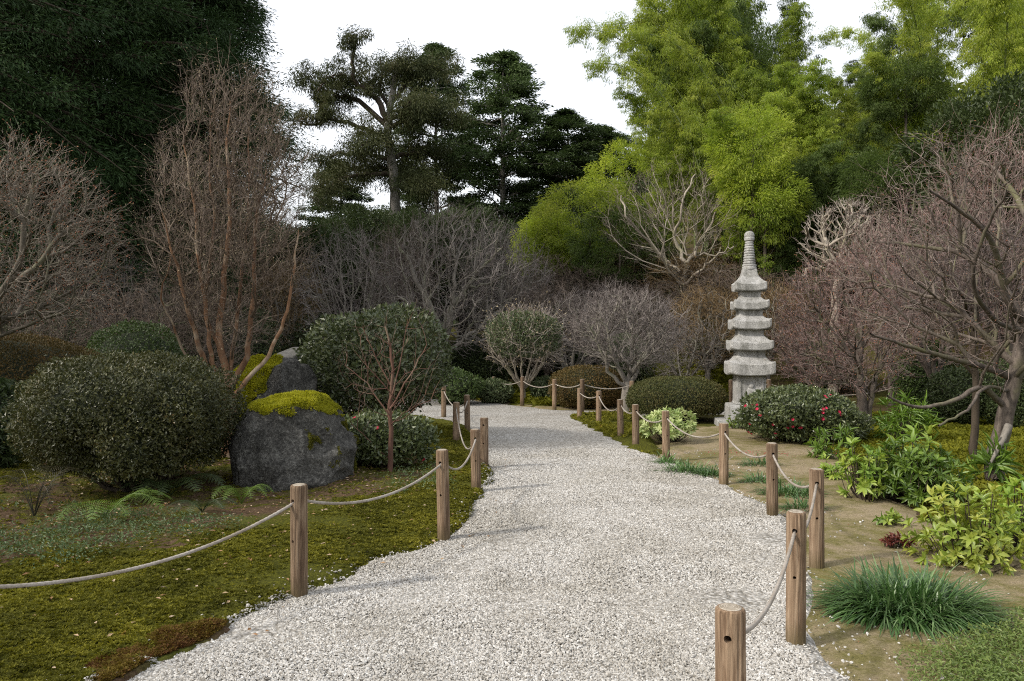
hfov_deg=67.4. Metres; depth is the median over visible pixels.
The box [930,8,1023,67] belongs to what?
bamboo
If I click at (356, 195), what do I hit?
cypress tree
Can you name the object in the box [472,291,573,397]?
paperbush
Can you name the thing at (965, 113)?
evergreen tree
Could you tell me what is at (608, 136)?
cypress tree
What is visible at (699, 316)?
thicket tree
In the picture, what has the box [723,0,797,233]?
bamboo
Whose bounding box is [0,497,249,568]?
weeds
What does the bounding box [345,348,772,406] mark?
moss
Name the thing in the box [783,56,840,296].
bamboo
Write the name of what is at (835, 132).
bamboo
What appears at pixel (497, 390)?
evergreen shrub
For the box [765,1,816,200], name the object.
bamboo
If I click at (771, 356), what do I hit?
thicket tree
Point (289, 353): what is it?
grey rock
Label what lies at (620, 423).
rope post
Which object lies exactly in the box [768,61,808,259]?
bamboo
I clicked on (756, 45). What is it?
bamboo
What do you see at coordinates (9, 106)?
cedar tree
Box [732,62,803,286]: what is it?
bamboo
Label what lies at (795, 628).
rope post
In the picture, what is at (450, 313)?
bare maple
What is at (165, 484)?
fern
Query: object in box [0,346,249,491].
azalea bush
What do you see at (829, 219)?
bamboo
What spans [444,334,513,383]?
evergreen shrub
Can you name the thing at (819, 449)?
leafy sprout
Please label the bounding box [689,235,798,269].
feathery bush
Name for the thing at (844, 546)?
soil bed
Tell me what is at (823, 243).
gnarled tree
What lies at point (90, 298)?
evergreen tree
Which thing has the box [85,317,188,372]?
green dome bush
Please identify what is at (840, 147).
bamboo
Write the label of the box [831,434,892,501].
yellow shrub
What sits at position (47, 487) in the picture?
fern
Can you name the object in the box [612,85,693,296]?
bamboo
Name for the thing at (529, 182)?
cypress tree
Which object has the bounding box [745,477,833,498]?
grass tuft
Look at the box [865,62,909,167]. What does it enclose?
bamboo
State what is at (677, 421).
variegated shrub
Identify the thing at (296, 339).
evergreen shrub
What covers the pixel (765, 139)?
feathery bush
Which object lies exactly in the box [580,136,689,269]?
feathery bush
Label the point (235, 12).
cedar tree
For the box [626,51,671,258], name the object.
bamboo
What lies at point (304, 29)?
sky
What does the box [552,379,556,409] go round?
rope post
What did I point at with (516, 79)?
cypress tree
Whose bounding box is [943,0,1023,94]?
bamboo
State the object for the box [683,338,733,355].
evergreen shrub
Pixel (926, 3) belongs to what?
bamboo
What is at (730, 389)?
rope post
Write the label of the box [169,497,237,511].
fern
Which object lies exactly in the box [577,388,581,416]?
rope post
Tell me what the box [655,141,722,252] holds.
bamboo
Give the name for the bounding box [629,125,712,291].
bamboo
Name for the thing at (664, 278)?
thicket tree
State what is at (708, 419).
ground
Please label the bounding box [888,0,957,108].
bamboo
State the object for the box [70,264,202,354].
thicket tree
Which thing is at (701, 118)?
bamboo
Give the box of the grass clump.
[806,551,1020,643]
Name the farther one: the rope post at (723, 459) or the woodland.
the woodland
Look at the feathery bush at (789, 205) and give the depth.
23.05 m
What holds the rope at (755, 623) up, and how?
attached to the rope post at (730, 653)
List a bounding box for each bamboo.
[562,18,701,247]
[582,51,732,298]
[593,11,744,236]
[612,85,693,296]
[621,19,775,241]
[626,6,777,240]
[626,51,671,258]
[629,6,735,270]
[629,112,695,257]
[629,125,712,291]
[630,22,690,248]
[631,0,695,101]
[636,0,760,236]
[638,36,720,251]
[650,58,746,261]
[654,70,755,294]
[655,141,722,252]
[661,0,709,242]
[672,0,748,165]
[673,0,767,239]
[674,16,737,251]
[690,0,754,216]
[693,0,782,216]
[702,105,775,274]
[721,0,766,36]
[722,0,770,237]
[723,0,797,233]
[724,0,779,63]
[731,138,845,301]
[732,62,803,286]
[751,53,800,242]
[758,86,864,225]
[758,93,811,247]
[762,140,837,275]
[765,0,825,228]
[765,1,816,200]
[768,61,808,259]
[778,149,867,286]
[779,42,806,83]
[780,158,858,309]
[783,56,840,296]
[786,85,841,282]
[793,92,843,190]
[811,72,879,149]
[812,25,927,141]
[816,107,848,160]
[820,83,888,167]
[824,131,858,158]
[831,99,898,225]
[833,157,905,276]
[840,58,867,143]
[841,63,890,174]
[853,70,912,142]
[855,50,919,169]
[857,11,954,133]
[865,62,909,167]
[872,0,963,133]
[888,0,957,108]
[889,0,934,137]
[900,0,939,127]
[908,0,1023,79]
[909,0,964,101]
[927,0,1021,94]
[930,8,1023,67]
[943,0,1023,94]
[947,0,1023,115]
[959,0,1023,120]
[995,0,1023,78]
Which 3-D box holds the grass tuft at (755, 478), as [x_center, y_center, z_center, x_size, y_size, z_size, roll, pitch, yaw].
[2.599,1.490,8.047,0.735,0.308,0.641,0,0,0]
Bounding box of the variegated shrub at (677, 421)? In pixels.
[639,406,696,442]
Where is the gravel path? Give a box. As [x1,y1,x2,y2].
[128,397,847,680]
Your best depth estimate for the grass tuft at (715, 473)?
8.41 m
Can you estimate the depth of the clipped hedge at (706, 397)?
14.05 m
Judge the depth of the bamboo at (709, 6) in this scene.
27.59 m
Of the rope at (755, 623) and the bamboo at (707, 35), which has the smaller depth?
the rope at (755, 623)
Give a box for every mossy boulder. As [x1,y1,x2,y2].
[216,353,316,447]
[228,390,359,491]
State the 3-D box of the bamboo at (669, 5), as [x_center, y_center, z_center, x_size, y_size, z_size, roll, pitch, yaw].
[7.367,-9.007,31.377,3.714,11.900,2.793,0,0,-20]
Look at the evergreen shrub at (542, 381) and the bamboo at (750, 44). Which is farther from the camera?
the bamboo at (750, 44)
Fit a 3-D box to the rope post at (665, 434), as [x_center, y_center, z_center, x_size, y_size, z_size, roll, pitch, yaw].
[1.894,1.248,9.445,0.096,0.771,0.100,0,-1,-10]
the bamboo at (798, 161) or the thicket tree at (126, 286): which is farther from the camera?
the bamboo at (798, 161)
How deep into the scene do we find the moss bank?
4.95 m
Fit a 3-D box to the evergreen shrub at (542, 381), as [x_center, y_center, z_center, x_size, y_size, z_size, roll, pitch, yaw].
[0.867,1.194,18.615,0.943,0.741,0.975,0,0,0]
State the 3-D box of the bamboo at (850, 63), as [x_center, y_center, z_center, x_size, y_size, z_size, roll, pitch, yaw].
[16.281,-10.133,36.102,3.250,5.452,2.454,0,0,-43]
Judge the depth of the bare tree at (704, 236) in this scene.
23.71 m
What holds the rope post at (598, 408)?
on the moss island
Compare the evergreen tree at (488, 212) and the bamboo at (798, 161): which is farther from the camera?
the evergreen tree at (488, 212)
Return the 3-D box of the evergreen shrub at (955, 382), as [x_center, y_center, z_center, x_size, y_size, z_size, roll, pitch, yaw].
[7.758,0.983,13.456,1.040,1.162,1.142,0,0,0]
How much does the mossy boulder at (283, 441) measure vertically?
1.408 m
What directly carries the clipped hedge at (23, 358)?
on the ground at (708, 419)
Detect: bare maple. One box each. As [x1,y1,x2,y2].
[0,116,143,338]
[367,190,540,371]
[556,273,692,410]
[763,238,934,423]
[813,98,1023,479]
[877,199,1023,458]
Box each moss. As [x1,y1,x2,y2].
[0,422,494,680]
[84,617,227,680]
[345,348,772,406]
[570,410,655,452]
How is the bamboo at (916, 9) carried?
on the ground at (708, 419)
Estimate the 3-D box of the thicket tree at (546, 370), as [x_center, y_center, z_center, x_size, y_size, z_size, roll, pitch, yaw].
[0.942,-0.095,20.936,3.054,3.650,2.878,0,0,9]
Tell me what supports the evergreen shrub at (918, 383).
on the ground at (708, 419)
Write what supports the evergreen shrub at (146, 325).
on the ground at (708, 419)
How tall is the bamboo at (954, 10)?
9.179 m
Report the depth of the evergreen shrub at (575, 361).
22.22 m
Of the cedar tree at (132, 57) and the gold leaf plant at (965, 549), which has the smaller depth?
the gold leaf plant at (965, 549)
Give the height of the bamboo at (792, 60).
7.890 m
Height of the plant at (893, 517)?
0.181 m
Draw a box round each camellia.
[344,408,444,467]
[728,383,875,442]
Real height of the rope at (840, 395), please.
0.260 m
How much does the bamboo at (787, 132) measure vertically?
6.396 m
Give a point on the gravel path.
(510, 426)
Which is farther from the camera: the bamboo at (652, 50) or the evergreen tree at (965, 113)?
the bamboo at (652, 50)
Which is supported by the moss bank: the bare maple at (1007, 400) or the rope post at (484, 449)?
the rope post at (484, 449)
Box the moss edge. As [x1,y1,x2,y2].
[86,622,232,680]
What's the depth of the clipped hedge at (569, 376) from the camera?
16.57 m
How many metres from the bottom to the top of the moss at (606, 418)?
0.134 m
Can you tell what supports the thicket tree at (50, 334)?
on the moss bank
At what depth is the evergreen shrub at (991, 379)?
12.85 m
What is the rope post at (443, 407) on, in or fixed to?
on the moss bank
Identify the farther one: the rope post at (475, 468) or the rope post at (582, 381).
the rope post at (582, 381)
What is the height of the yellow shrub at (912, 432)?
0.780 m
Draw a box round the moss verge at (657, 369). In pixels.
[421,355,727,406]
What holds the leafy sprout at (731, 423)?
on the soil bed
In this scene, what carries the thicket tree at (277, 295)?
on the ground at (708, 419)
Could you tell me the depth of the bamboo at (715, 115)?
23.31 m
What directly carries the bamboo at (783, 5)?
on the ground at (708, 419)
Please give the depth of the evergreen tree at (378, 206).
53.34 m
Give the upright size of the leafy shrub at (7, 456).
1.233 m
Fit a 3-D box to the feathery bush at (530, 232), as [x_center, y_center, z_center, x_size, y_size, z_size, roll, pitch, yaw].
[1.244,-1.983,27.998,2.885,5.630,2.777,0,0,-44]
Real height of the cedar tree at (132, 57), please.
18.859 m
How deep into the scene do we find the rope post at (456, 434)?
10.98 m
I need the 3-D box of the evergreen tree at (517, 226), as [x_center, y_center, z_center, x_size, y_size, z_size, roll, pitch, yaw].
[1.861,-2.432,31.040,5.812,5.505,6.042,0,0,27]
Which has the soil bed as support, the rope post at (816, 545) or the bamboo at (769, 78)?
the rope post at (816, 545)
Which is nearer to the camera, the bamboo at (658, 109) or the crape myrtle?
the crape myrtle
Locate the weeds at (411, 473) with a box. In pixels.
[375,461,457,494]
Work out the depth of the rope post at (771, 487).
6.45 m
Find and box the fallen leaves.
[0,451,512,667]
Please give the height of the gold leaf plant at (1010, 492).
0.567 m
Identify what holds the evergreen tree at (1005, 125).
on the ground at (708, 419)
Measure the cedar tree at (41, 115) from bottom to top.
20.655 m
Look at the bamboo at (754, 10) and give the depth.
33.25 m
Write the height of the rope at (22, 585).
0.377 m
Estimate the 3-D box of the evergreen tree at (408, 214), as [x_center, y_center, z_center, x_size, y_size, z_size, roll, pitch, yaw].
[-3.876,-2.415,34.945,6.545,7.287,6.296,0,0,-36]
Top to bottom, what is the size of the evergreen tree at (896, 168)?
5.300 m
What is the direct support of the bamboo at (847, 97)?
on the ground at (708, 419)
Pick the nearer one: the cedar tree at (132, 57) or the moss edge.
the moss edge
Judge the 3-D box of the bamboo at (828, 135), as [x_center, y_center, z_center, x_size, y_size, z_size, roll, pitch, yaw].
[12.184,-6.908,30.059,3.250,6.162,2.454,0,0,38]
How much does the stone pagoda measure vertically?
3.494 m
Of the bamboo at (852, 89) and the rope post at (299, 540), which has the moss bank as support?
the rope post at (299, 540)
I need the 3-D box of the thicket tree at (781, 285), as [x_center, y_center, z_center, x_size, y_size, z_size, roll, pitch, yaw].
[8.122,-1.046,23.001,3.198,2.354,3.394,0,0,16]
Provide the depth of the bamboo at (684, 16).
27.93 m
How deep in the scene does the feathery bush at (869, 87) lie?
25.54 m
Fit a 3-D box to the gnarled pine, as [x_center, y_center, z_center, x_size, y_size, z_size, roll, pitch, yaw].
[-6.869,-7.785,40.072,10.571,16.582,8.694,0,0,0]
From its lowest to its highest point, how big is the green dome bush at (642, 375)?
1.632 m
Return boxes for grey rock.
[277,347,341,403]
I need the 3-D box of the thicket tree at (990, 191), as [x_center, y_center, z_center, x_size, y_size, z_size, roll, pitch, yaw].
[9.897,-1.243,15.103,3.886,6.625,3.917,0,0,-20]
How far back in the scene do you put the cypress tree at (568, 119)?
41.87 m
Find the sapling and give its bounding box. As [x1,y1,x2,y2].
[332,301,456,471]
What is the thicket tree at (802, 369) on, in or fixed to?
on the ground at (708, 419)
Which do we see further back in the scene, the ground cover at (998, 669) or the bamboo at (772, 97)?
the bamboo at (772, 97)
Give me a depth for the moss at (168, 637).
3.64 m
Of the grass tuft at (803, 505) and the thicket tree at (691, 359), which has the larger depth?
the thicket tree at (691, 359)
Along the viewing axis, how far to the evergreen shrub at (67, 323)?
15.19 m
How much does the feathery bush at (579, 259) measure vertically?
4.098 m
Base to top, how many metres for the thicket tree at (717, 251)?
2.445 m
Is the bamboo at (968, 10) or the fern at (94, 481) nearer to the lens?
the fern at (94, 481)
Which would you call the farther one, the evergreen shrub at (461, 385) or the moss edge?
the evergreen shrub at (461, 385)
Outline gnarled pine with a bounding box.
[276,24,480,329]
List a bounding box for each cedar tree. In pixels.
[0,0,144,299]
[0,0,237,340]
[0,1,99,326]
[14,1,241,291]
[55,0,311,360]
[120,0,318,326]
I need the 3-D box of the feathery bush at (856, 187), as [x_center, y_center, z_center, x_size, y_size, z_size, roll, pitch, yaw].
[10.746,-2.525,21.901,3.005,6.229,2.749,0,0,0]
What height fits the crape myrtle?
5.317 m
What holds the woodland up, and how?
on the ground at (708, 419)
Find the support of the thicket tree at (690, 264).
on the ground at (708, 419)
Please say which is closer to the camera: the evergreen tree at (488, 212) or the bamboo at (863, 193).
the bamboo at (863, 193)
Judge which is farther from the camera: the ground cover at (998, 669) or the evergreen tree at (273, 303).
the evergreen tree at (273, 303)
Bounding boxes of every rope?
[0,391,475,588]
[422,381,629,388]
[580,393,817,637]
[766,384,890,395]
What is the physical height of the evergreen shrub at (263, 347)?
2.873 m
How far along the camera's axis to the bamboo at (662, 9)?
29.11 m
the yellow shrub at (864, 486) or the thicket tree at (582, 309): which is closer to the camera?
the yellow shrub at (864, 486)
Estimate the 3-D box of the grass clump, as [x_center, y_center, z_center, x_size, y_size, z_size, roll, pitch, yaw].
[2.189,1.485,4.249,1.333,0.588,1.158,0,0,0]
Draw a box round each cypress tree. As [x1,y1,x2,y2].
[292,160,383,255]
[392,41,490,314]
[438,48,570,224]
[503,107,616,224]
[508,150,566,217]
[548,123,659,209]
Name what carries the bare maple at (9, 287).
on the moss bank
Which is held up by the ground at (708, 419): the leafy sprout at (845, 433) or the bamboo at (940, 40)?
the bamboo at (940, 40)
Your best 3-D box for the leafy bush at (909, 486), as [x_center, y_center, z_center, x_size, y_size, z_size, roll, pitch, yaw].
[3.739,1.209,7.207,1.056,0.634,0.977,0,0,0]
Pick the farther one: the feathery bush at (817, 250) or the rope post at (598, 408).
the feathery bush at (817, 250)
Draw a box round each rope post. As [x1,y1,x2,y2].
[290,483,307,597]
[436,449,449,540]
[441,386,445,416]
[453,402,459,440]
[464,395,469,430]
[470,429,480,488]
[480,417,488,465]
[520,376,524,405]
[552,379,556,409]
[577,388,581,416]
[580,379,584,411]
[596,391,601,420]
[617,399,623,435]
[632,404,638,443]
[662,410,669,458]
[715,603,745,680]
[719,423,728,484]
[729,380,732,401]
[766,442,777,515]
[767,379,770,388]
[785,509,806,644]
[809,468,824,568]
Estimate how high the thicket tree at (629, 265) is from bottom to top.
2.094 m
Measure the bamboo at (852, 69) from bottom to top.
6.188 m
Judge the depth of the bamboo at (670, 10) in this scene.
28.79 m
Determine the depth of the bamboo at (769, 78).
31.80 m
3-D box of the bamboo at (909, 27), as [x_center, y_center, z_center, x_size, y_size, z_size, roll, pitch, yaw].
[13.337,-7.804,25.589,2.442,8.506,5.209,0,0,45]
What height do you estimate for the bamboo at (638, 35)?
8.981 m
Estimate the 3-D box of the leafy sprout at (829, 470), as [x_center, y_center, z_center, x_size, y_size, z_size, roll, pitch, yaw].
[3.495,1.374,8.323,0.403,0.303,0.377,0,0,43]
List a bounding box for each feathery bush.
[506,213,586,298]
[524,177,648,311]
[562,202,674,322]
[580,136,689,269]
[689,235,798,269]
[701,101,802,243]
[712,158,816,314]
[757,234,856,304]
[805,210,909,297]
[829,145,938,353]
[851,50,954,142]
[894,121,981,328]
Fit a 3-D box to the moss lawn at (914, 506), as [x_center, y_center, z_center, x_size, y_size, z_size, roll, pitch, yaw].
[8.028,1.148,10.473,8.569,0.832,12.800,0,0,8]
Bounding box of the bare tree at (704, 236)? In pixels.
[590,151,752,316]
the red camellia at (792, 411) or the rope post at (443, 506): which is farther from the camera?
the red camellia at (792, 411)
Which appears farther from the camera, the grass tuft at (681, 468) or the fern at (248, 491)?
the grass tuft at (681, 468)
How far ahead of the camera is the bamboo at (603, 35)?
28.00 m
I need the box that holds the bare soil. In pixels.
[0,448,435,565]
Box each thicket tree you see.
[3,290,108,355]
[16,248,175,342]
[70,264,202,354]
[135,274,271,378]
[227,248,308,343]
[246,252,333,350]
[288,216,418,387]
[358,212,442,342]
[456,218,561,380]
[503,248,609,316]
[503,276,594,375]
[512,287,618,373]
[549,265,647,328]
[552,278,650,361]
[583,237,676,292]
[612,274,704,345]
[615,250,708,286]
[636,316,731,379]
[639,249,758,317]
[659,278,737,379]
[670,259,789,338]
[689,235,792,283]
[720,274,819,381]
[759,268,830,337]
[764,313,870,391]
[811,213,960,405]
[841,175,1023,414]
[895,103,1023,364]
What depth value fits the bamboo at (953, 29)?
30.64 m
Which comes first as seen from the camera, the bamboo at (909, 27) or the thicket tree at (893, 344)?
the thicket tree at (893, 344)
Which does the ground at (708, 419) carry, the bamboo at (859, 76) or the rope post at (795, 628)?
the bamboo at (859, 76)
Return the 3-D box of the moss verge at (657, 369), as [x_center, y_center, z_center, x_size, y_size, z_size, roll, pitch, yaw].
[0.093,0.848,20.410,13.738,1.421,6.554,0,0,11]
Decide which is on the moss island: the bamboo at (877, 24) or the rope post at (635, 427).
the rope post at (635, 427)
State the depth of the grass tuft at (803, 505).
6.76 m
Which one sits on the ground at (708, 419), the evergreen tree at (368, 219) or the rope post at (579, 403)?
the evergreen tree at (368, 219)
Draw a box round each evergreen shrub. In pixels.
[2,287,95,354]
[90,282,196,365]
[186,295,281,372]
[279,310,378,378]
[365,349,453,385]
[427,366,485,404]
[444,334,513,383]
[478,377,514,403]
[508,357,556,381]
[529,375,551,397]
[547,339,604,371]
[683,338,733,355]
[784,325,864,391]
[890,339,963,410]
[919,365,988,424]
[978,358,1023,426]
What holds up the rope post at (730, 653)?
on the gravel path
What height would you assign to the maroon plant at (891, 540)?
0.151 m
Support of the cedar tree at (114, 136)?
on the ground at (708, 419)
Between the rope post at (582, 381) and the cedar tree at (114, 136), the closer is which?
the rope post at (582, 381)
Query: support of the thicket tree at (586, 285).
on the ground at (708, 419)
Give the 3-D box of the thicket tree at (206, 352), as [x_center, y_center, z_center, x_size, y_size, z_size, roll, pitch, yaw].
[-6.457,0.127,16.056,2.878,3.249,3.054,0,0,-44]
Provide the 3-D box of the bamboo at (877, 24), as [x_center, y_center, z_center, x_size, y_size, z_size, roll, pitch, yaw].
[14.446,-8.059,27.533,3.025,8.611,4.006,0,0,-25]
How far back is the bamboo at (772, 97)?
24.61 m
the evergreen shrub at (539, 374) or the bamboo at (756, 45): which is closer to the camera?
the evergreen shrub at (539, 374)
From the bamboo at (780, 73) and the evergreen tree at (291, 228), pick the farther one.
the evergreen tree at (291, 228)
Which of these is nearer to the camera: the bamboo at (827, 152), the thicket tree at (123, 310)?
the thicket tree at (123, 310)
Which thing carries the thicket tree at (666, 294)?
on the ground at (708, 419)
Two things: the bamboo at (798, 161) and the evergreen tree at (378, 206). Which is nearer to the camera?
the bamboo at (798, 161)
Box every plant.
[871,387,944,441]
[872,507,910,525]
[879,531,916,548]
[898,480,1023,576]
[954,427,1023,483]
[971,474,1023,552]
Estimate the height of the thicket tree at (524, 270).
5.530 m
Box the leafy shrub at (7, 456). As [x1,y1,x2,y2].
[0,377,34,468]
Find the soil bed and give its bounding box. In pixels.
[656,426,1023,680]
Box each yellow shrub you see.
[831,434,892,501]
[885,421,957,501]
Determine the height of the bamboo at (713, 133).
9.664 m
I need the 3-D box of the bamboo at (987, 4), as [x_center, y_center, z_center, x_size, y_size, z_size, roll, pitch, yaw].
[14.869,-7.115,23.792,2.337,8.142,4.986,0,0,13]
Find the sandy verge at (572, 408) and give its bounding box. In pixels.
[470,399,616,410]
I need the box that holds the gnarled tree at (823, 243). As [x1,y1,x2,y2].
[792,196,898,392]
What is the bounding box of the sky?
[218,0,989,227]
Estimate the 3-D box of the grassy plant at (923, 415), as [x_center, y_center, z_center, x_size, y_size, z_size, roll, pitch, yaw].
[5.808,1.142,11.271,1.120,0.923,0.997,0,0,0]
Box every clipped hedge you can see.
[0,330,103,454]
[546,363,622,407]
[623,375,731,418]
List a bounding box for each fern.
[0,465,92,516]
[56,488,171,519]
[76,464,189,490]
[116,473,225,494]
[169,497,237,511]
[211,484,272,503]
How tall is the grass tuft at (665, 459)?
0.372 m
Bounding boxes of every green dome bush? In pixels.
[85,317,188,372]
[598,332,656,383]
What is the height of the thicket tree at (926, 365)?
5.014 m
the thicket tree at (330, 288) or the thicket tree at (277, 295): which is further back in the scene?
the thicket tree at (277, 295)
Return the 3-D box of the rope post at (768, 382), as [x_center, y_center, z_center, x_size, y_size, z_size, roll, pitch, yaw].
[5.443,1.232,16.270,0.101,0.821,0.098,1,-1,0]
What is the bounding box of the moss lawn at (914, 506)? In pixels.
[800,410,1023,523]
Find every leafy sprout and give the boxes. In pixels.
[726,415,745,428]
[804,426,842,459]
[817,452,851,479]
[832,422,860,449]
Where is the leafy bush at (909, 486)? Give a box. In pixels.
[849,436,974,507]
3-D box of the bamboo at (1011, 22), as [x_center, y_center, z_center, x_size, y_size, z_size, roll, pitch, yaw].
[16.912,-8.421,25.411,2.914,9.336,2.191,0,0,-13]
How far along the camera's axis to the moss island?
10.93 m
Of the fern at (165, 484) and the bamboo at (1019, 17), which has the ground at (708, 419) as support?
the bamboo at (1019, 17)
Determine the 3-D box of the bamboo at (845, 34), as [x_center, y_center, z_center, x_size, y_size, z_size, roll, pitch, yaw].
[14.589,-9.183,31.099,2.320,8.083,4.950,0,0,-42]
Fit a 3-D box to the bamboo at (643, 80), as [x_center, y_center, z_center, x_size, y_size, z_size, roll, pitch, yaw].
[4.760,-5.219,25.115,5.073,8.284,2.378,0,0,0]
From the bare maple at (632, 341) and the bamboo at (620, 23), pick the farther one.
the bamboo at (620, 23)
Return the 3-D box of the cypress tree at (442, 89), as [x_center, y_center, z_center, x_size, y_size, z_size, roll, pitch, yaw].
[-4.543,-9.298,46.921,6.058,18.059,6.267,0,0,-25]
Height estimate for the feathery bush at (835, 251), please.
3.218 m
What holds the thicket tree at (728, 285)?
on the ground at (708, 419)
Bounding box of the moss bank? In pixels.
[0,412,490,680]
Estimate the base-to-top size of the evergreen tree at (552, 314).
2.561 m
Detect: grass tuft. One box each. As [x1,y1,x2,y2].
[646,450,684,464]
[651,456,715,474]
[684,463,744,477]
[735,451,789,466]
[736,469,787,483]
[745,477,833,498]
[778,490,832,512]
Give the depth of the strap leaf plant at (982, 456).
7.96 m
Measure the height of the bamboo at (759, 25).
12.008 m
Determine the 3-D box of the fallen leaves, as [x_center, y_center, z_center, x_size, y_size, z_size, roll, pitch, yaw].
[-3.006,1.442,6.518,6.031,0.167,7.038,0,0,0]
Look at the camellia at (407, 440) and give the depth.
8.63 m
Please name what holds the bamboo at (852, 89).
on the ground at (708, 419)
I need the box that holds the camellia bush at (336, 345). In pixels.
[292,301,457,420]
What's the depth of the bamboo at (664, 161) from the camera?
28.45 m
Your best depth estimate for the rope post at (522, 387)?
17.49 m
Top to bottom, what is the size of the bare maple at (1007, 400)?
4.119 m
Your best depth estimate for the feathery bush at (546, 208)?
26.50 m
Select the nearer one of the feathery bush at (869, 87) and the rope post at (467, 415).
the rope post at (467, 415)
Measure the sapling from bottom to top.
1.966 m
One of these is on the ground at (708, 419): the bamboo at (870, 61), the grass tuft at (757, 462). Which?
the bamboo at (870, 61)
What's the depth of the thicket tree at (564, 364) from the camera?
19.83 m
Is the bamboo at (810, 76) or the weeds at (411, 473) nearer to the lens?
the weeds at (411, 473)
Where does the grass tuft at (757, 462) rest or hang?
on the soil bed
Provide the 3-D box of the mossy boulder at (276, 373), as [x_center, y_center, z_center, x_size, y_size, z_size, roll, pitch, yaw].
[-3.363,1.110,10.387,1.384,1.894,1.226,0,0,0]
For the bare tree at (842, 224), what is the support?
on the ground at (708, 419)
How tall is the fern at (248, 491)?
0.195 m
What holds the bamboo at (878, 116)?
on the ground at (708, 419)
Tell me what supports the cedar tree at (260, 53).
on the ground at (708, 419)
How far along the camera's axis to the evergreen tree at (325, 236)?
30.79 m
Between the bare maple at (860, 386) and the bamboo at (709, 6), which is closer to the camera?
the bare maple at (860, 386)
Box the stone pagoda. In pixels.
[714,231,775,427]
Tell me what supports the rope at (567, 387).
attached to the rope post at (522, 387)
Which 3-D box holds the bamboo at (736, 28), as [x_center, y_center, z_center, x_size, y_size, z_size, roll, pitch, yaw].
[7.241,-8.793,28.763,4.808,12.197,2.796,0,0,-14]
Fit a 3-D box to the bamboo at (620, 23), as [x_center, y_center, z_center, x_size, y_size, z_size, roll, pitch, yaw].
[6.522,-8.117,30.873,6.504,10.621,3.049,0,0,18]
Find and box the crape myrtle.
[87,38,333,457]
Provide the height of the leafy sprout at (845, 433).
0.466 m
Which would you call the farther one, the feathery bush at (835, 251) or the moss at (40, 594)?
the feathery bush at (835, 251)
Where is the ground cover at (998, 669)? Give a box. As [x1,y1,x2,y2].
[894,604,1023,680]
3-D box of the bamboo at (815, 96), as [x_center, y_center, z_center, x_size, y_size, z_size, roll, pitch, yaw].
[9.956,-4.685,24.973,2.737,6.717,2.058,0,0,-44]
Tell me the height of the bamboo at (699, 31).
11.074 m
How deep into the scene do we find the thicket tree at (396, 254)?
24.89 m
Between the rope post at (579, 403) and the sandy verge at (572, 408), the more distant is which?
the sandy verge at (572, 408)
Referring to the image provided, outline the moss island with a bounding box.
[571,414,661,456]
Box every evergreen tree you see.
[12,258,176,317]
[200,273,300,339]
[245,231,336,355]
[259,220,393,332]
[275,221,341,268]
[305,202,421,308]
[364,202,419,321]
[372,206,491,349]
[414,204,513,337]
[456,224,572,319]
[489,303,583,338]
[490,214,627,303]
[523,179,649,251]
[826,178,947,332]
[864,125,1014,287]
[883,68,1023,341]
[897,105,1023,310]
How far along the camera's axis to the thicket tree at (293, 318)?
23.72 m
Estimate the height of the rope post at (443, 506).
0.840 m
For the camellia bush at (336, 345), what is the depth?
10.75 m
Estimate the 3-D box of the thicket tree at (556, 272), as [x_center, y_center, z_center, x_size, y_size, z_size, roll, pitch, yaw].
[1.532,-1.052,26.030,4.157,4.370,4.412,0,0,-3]
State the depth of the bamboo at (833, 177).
24.27 m
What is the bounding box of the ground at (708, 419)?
[274,139,1023,551]
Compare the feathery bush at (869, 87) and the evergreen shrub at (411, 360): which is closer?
the evergreen shrub at (411, 360)
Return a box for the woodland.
[407,63,971,330]

